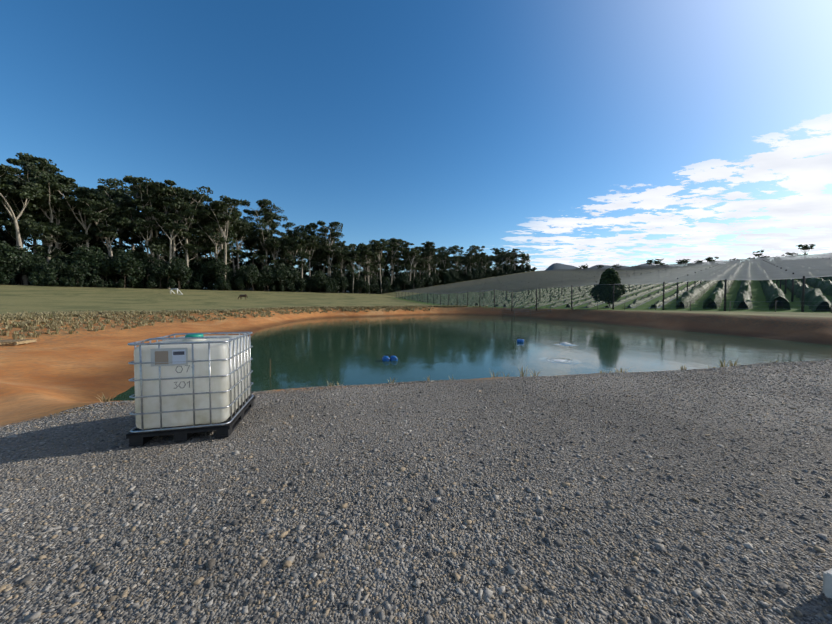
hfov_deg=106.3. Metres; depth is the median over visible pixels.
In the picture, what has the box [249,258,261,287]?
tree
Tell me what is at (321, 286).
tree
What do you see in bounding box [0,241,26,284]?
tree
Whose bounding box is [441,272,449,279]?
tree
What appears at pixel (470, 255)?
eucalyptus tree
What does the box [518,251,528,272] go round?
eucalyptus tree
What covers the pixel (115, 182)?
eucalyptus tree
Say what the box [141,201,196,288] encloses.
eucalyptus tree
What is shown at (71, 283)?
forest bush
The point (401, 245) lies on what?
eucalyptus tree
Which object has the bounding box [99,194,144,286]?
eucalyptus tree
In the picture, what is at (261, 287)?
forest bush
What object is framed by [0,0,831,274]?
sky
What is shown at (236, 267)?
tree
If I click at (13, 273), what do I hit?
tree
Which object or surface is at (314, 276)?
tree
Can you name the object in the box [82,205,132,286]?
eucalyptus tree
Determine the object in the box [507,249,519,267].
eucalyptus tree
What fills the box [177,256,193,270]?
tree
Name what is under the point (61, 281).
forest bush
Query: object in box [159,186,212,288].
eucalyptus tree
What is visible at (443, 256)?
eucalyptus tree
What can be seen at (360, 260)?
eucalyptus tree
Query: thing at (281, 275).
tree
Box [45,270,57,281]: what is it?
forest bush
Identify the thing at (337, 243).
eucalyptus tree
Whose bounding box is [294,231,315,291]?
eucalyptus tree
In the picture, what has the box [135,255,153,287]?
tree
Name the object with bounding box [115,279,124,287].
forest bush
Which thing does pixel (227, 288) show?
forest bush
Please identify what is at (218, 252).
eucalyptus tree
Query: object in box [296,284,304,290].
forest bush
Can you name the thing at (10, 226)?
eucalyptus tree
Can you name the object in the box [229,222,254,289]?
eucalyptus tree
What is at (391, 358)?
float drums
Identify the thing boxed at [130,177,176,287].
eucalyptus tree
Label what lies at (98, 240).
eucalyptus tree
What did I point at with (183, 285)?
forest bush
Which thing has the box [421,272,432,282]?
tree
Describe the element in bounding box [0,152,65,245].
eucalyptus tree
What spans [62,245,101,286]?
tree
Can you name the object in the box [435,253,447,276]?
eucalyptus tree
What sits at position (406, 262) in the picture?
eucalyptus tree
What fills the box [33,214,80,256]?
eucalyptus tree
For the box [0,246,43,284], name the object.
tree
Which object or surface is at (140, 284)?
forest bush
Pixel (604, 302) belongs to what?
orchard weedmat
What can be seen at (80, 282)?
forest bush
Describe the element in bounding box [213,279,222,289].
forest bush
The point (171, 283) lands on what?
forest bush
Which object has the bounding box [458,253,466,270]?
eucalyptus tree
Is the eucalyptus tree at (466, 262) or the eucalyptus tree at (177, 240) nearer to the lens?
the eucalyptus tree at (177, 240)
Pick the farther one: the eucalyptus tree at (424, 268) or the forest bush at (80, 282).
the eucalyptus tree at (424, 268)
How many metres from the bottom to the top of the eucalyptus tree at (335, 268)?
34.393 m
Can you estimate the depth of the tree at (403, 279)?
243.78 m
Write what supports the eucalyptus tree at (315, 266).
on the terrain ground
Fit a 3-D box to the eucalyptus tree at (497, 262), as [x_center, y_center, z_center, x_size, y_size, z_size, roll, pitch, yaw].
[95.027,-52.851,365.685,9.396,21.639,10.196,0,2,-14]
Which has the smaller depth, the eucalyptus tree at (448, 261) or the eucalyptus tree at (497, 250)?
the eucalyptus tree at (448, 261)
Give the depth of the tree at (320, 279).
189.84 m
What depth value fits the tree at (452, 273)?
287.57 m
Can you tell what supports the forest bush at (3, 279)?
on the terrain ground
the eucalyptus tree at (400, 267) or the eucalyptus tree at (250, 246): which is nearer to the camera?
the eucalyptus tree at (250, 246)
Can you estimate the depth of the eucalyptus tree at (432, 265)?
277.54 m
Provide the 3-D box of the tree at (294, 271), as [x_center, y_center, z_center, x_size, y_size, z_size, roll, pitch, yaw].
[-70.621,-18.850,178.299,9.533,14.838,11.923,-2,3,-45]
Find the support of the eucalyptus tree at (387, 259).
on the terrain ground
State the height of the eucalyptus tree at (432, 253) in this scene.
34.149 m
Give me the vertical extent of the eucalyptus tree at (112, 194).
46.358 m
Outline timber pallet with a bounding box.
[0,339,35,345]
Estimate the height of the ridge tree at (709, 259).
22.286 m
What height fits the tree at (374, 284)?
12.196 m
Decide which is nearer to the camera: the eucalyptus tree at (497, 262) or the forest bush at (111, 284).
the forest bush at (111, 284)
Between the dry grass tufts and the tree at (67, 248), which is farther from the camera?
the tree at (67, 248)
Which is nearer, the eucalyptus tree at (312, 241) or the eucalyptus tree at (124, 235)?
the eucalyptus tree at (124, 235)
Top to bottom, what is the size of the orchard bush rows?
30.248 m
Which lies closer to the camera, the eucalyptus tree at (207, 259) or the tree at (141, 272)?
the tree at (141, 272)
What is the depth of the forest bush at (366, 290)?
216.53 m
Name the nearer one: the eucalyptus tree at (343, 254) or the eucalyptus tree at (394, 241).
the eucalyptus tree at (343, 254)
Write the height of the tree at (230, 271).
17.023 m
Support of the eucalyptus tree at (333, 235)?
on the terrain ground
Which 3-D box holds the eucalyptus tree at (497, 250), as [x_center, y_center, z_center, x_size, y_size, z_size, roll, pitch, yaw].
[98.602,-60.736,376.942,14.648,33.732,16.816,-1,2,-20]
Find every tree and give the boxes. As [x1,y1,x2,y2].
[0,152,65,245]
[0,161,58,284]
[0,169,32,249]
[0,177,42,283]
[0,199,45,283]
[0,231,15,250]
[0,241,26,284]
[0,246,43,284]
[3,263,19,284]
[7,169,66,253]
[11,165,81,265]
[11,253,46,272]
[15,176,69,247]
[17,177,91,280]
[24,256,60,285]
[25,207,86,250]
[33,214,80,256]
[35,246,71,266]
[36,210,81,282]
[38,182,121,286]
[38,258,74,285]
[52,242,79,268]
[52,243,69,263]
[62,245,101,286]
[64,264,85,286]
[66,221,97,251]
[67,183,93,198]
[72,246,110,286]
[76,197,130,284]
[80,209,112,277]
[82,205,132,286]
[87,253,114,286]
[89,239,107,253]
[95,185,153,245]
[97,178,135,249]
[98,257,114,281]
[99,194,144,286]
[99,228,124,243]
[104,248,145,287]
[109,253,146,287]
[117,205,167,287]
[118,175,166,287]
[118,224,145,250]
[123,211,179,287]
[123,223,146,286]
[126,249,147,287]
[129,183,187,244]
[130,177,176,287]
[134,227,162,287]
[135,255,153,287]
[136,180,210,288]
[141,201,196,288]
[142,209,179,287]
[149,259,169,288]
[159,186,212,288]
[161,234,185,288]
[166,195,204,256]
[166,256,192,288]
[169,263,188,288]
[172,198,210,257]
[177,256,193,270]
[180,267,193,288]
[181,250,205,262]
[184,217,211,267]
[190,237,212,261]
[193,204,242,289]
[196,228,233,264]
[199,204,221,287]
[199,258,228,289]
[199,259,212,289]
[200,195,242,289]
[200,202,242,259]
[204,263,231,281]
[205,242,228,263]
[214,207,254,289]
[221,257,233,275]
[223,219,256,249]
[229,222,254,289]
[231,264,242,275]
[232,260,246,267]
[234,265,254,290]
[237,236,259,263]
[239,222,264,288]
[240,199,287,269]
[241,266,249,290]
[242,226,258,253]
[244,263,265,290]
[248,219,278,290]
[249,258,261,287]
[254,246,281,290]
[257,235,275,290]
[258,265,276,290]
[264,238,288,283]
[267,238,281,268]
[271,244,296,291]
[273,263,292,291]
[276,239,298,262]
[277,241,304,268]
[278,278,292,288]
[280,235,304,267]
[282,222,317,259]
[288,266,300,291]
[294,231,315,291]
[296,247,307,291]
[297,278,305,291]
[302,236,322,291]
[310,271,326,284]
[311,251,327,269]
[311,251,327,272]
[312,238,327,272]
[313,220,343,275]
[313,271,327,292]
[314,239,337,272]
[317,280,327,289]
[318,244,339,273]
[320,245,341,292]
[330,241,345,267]
[331,270,341,292]
[331,279,339,289]
[333,254,350,292]
[334,247,350,292]
[337,249,350,292]
[339,243,356,274]
[339,276,347,287]
[347,250,359,292]
[347,276,357,286]
[349,247,370,279]
[354,276,368,290]
[355,245,377,293]
[355,252,371,293]
[358,243,376,293]
[361,257,377,276]
[368,239,391,292]
[368,261,379,293]
[370,277,378,290]
[371,250,383,281]
[372,252,384,293]
[378,257,391,287]
[379,238,405,283]
[381,277,391,288]
[383,244,404,278]
[384,252,397,273]
[387,238,409,267]
[394,276,400,284]
[398,255,406,289]
[399,272,409,289]
[400,242,422,289]
[401,275,413,285]
[403,259,413,271]
[407,253,423,288]
[410,251,424,269]
[412,265,421,276]
[413,276,420,285]
[419,248,431,286]
[421,241,435,269]
[421,247,439,276]
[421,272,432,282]
[427,256,436,274]
[428,254,441,274]
[433,275,440,285]
[435,247,451,269]
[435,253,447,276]
[437,252,449,269]
[437,269,448,277]
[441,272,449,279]
[444,257,451,269]
[449,245,463,255]
[449,270,455,277]
[452,255,460,269]
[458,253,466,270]
[462,258,470,274]
[466,249,476,271]
[467,245,484,265]
[469,257,479,268]
[477,252,485,264]
[489,255,496,270]
[490,248,504,267]
[494,257,501,269]
[498,251,507,269]
[501,252,512,273]
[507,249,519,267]
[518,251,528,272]
[590,268,625,305]
[705,257,718,261]
[752,250,763,256]
[782,252,797,255]
[796,244,815,254]
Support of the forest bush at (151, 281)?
on the terrain ground
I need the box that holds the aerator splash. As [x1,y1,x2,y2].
[553,342,577,345]
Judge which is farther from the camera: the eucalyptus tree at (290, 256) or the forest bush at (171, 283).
the eucalyptus tree at (290, 256)
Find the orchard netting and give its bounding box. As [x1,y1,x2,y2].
[400,253,831,293]
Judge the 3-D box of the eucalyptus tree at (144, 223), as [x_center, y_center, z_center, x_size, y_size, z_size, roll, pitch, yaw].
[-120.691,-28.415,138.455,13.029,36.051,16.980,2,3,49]
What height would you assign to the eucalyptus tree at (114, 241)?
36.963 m
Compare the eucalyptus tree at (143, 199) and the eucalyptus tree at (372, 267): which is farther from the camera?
the eucalyptus tree at (372, 267)
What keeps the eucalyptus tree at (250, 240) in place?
on the terrain ground
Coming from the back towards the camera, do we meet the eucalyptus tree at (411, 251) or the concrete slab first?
the eucalyptus tree at (411, 251)
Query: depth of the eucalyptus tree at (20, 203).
122.62 m
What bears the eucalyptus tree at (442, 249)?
on the terrain ground
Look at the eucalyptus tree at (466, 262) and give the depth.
315.63 m
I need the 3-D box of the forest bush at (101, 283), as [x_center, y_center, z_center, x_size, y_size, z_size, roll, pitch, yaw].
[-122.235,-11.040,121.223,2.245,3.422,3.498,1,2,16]
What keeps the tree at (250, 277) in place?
on the terrain ground
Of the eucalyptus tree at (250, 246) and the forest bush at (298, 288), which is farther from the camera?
the eucalyptus tree at (250, 246)
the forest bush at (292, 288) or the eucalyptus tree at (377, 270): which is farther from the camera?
the eucalyptus tree at (377, 270)
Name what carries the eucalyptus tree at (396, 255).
on the terrain ground
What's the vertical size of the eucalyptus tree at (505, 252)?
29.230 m
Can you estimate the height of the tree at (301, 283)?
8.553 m
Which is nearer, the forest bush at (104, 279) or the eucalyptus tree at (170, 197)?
the forest bush at (104, 279)
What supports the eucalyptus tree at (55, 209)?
on the terrain ground
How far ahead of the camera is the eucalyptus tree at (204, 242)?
170.22 m
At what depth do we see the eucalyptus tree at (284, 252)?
183.47 m
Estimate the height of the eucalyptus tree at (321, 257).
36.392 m
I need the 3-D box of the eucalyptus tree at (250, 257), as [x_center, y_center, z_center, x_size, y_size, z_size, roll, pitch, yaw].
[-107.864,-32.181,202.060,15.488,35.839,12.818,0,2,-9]
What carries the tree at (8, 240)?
on the terrain ground
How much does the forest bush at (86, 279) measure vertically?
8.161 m
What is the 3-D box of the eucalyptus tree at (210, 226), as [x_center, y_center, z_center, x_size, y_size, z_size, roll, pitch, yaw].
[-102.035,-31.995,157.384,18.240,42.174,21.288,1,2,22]
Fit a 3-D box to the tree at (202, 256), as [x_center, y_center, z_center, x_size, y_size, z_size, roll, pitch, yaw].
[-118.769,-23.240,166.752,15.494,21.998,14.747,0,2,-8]
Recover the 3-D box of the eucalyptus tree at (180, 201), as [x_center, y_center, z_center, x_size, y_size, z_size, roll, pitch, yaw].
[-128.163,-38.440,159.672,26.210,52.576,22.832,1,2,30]
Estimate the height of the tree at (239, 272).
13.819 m
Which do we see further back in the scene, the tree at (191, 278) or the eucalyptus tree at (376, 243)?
the eucalyptus tree at (376, 243)
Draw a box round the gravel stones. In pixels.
[0,359,831,623]
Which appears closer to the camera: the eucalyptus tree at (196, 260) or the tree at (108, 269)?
the tree at (108, 269)
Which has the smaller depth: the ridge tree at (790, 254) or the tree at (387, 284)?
the tree at (387, 284)
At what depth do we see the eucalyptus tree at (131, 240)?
157.69 m
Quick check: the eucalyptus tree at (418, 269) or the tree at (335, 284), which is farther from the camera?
the eucalyptus tree at (418, 269)
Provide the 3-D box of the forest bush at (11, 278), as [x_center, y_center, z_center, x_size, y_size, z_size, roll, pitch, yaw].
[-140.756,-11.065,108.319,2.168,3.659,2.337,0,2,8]
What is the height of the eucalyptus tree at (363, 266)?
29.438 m
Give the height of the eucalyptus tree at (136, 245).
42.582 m
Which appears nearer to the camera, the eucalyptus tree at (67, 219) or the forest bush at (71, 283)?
the forest bush at (71, 283)
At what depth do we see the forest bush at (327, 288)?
189.34 m
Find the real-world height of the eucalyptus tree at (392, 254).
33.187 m
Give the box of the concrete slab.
[823,569,831,598]
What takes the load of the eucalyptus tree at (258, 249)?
on the terrain ground
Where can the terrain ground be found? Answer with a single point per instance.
(44, 375)
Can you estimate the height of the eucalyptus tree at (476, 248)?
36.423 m
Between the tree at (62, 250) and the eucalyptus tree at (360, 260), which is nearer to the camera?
the tree at (62, 250)
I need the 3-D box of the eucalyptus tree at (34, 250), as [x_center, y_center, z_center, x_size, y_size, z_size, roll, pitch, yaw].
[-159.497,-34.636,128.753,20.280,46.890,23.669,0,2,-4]
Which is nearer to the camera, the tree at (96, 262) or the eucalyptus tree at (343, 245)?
the tree at (96, 262)
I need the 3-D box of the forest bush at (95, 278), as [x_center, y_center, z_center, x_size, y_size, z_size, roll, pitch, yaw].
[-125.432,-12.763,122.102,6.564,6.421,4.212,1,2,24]
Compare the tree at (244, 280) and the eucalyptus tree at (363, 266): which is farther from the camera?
the eucalyptus tree at (363, 266)
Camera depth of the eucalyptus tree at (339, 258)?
207.28 m
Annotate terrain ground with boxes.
[0,263,831,623]
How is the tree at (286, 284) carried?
on the terrain ground
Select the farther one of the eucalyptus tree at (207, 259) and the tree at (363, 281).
the tree at (363, 281)
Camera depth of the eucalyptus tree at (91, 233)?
131.32 m
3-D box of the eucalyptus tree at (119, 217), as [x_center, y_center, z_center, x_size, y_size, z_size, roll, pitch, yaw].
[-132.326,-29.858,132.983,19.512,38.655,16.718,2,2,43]
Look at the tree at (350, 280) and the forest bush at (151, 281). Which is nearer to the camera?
the forest bush at (151, 281)
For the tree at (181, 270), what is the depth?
137.84 m
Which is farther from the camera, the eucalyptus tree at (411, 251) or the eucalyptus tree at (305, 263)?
the eucalyptus tree at (411, 251)
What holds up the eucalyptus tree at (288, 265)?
on the terrain ground
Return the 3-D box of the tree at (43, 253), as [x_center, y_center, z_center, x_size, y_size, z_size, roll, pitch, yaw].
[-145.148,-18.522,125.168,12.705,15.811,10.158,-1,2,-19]
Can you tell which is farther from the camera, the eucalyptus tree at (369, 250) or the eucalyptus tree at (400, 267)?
the eucalyptus tree at (400, 267)
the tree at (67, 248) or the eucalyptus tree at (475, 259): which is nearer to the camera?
the tree at (67, 248)
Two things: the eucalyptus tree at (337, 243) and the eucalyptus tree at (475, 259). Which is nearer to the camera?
the eucalyptus tree at (337, 243)
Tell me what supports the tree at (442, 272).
on the terrain ground
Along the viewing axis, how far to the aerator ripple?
13.90 m
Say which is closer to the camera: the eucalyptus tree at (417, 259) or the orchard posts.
the orchard posts
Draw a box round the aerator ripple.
[538,357,581,364]
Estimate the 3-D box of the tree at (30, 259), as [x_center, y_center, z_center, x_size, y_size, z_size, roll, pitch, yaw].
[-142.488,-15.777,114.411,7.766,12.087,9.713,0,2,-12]
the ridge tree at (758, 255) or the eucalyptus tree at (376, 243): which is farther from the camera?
the ridge tree at (758, 255)
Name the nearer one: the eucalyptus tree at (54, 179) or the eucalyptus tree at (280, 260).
the eucalyptus tree at (54, 179)
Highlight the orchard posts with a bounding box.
[397,257,831,315]
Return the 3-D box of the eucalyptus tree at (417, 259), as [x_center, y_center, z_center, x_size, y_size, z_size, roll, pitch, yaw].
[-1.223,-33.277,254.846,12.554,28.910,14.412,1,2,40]
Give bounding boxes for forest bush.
[0,272,9,284]
[8,275,15,283]
[28,272,38,285]
[31,273,47,285]
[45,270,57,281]
[47,276,58,285]
[58,277,65,285]
[65,278,75,286]
[74,271,99,284]
[75,277,88,286]
[87,272,100,285]
[96,279,107,286]
[103,276,113,284]
[106,280,114,286]
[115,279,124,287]
[125,273,137,286]
[136,277,143,287]
[145,274,159,286]
[152,275,163,288]
[166,277,175,288]
[176,280,190,288]
[192,273,204,289]
[193,282,200,288]
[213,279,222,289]
[218,275,229,289]
[224,280,230,290]
[256,281,264,289]
[289,282,295,290]
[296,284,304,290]
[324,282,331,291]
[364,285,369,292]
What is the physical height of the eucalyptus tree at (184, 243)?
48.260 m
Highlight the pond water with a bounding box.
[110,315,831,400]
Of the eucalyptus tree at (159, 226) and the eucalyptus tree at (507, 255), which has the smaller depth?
the eucalyptus tree at (159, 226)
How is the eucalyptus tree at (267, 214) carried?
on the terrain ground
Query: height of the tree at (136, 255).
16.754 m
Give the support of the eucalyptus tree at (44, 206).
on the terrain ground
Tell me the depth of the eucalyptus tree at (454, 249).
314.41 m
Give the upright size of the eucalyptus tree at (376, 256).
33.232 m
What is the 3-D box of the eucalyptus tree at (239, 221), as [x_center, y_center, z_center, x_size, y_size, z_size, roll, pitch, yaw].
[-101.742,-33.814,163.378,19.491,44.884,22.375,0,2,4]
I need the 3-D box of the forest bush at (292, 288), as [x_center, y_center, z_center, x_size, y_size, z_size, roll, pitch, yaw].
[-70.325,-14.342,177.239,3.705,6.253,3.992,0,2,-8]
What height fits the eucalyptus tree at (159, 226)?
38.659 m
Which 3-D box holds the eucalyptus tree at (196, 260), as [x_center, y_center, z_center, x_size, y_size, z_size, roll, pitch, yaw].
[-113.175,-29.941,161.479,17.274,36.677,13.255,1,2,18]
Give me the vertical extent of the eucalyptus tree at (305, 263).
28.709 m
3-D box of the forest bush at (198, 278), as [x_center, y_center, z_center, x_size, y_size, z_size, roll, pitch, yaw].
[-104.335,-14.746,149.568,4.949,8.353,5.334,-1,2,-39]
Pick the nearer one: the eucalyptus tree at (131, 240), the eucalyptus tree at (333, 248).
the eucalyptus tree at (131, 240)
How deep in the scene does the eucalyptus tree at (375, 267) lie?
232.57 m
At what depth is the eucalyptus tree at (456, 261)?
295.96 m
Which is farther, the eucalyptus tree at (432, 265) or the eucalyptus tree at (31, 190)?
the eucalyptus tree at (432, 265)
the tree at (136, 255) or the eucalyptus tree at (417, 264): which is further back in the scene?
the eucalyptus tree at (417, 264)
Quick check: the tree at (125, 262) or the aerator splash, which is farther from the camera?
the tree at (125, 262)
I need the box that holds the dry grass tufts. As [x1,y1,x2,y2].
[0,305,778,401]
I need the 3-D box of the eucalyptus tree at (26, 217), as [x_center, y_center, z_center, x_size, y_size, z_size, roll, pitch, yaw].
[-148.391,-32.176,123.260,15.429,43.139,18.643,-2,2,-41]
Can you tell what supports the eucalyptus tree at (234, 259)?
on the terrain ground
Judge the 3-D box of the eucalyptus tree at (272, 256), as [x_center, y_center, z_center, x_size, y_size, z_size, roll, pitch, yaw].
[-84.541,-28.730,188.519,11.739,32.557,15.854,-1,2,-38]
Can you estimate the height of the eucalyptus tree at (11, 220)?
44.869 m
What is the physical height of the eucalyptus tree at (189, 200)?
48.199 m
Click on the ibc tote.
(188, 386)
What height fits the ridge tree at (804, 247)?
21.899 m
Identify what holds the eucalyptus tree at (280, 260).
on the terrain ground
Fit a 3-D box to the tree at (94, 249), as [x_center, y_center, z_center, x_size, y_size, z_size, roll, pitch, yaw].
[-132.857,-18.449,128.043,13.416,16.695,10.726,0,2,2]
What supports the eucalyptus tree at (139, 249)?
on the terrain ground
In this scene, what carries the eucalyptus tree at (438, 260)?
on the terrain ground
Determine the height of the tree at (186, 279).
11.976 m
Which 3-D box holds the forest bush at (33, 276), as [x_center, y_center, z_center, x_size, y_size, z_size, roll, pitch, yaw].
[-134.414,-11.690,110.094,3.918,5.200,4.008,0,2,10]
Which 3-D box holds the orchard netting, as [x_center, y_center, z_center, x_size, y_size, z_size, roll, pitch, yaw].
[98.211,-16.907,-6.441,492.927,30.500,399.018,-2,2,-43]
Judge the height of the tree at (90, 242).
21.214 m
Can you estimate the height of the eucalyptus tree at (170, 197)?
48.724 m
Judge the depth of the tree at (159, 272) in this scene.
134.34 m
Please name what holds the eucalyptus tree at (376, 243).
on the terrain ground
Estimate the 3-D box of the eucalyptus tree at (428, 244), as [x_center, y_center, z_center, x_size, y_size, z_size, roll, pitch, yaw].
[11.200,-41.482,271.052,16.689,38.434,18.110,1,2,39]
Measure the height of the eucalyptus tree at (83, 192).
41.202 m
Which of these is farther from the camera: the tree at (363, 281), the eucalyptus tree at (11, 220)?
the tree at (363, 281)
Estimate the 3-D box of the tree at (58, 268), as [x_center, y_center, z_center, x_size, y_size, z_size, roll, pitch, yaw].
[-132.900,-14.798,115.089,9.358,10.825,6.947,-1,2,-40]
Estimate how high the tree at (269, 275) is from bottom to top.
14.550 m
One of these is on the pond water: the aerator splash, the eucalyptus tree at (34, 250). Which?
the aerator splash
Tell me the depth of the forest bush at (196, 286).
146.43 m
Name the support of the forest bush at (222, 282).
on the terrain ground
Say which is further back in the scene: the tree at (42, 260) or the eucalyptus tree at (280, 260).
the eucalyptus tree at (280, 260)
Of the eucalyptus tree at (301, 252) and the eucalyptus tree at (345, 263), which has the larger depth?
the eucalyptus tree at (345, 263)
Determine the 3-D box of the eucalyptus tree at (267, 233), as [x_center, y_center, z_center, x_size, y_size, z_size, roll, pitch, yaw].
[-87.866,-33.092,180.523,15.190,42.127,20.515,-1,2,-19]
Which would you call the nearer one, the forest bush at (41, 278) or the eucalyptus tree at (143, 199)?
the forest bush at (41, 278)
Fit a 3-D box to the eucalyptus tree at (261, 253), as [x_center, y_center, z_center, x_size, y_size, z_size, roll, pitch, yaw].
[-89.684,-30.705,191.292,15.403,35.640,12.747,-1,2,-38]
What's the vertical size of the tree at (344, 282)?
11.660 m
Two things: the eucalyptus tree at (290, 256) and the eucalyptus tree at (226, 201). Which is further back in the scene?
the eucalyptus tree at (290, 256)
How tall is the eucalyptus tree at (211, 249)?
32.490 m
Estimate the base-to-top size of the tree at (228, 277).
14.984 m
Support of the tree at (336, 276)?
on the terrain ground
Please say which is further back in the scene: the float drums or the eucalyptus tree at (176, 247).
the eucalyptus tree at (176, 247)
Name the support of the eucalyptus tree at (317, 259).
on the terrain ground
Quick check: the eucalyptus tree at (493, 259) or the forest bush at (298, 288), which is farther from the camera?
the eucalyptus tree at (493, 259)
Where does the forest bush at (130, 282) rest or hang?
on the terrain ground
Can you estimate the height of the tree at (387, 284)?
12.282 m
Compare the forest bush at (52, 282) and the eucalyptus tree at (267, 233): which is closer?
the forest bush at (52, 282)
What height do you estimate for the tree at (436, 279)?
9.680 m
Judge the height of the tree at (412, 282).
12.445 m
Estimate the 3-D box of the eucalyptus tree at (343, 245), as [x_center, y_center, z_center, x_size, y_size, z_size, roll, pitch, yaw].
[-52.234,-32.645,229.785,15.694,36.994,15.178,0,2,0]
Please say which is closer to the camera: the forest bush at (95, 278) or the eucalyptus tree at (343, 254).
the forest bush at (95, 278)
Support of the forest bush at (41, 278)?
on the terrain ground
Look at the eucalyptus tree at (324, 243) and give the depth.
204.36 m
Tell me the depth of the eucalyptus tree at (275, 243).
179.34 m
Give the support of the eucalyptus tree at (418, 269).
on the terrain ground
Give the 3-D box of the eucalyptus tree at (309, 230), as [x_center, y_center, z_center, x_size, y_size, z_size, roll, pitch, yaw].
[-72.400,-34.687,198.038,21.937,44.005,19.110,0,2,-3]
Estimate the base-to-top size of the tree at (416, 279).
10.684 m
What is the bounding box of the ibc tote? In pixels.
[126,332,254,446]
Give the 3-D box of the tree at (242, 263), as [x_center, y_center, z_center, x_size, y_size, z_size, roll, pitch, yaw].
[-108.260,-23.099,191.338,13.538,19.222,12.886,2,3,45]
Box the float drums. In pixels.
[382,355,397,360]
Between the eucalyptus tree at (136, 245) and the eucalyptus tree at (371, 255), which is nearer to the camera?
the eucalyptus tree at (136, 245)
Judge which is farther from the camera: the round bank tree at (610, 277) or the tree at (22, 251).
the tree at (22, 251)
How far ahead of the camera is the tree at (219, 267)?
150.52 m
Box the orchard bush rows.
[400,276,831,311]
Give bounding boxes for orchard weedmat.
[403,281,703,307]
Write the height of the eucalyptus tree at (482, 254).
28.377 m
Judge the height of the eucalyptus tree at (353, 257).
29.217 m
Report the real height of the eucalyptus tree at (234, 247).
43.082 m
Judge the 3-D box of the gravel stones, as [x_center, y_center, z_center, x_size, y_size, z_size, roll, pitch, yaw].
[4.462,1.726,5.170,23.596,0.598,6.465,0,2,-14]
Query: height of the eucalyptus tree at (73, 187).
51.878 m
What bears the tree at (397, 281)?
on the terrain ground
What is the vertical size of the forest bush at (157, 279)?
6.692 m
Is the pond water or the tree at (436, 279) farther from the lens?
the tree at (436, 279)
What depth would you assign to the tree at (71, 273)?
118.13 m
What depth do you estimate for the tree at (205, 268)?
157.77 m

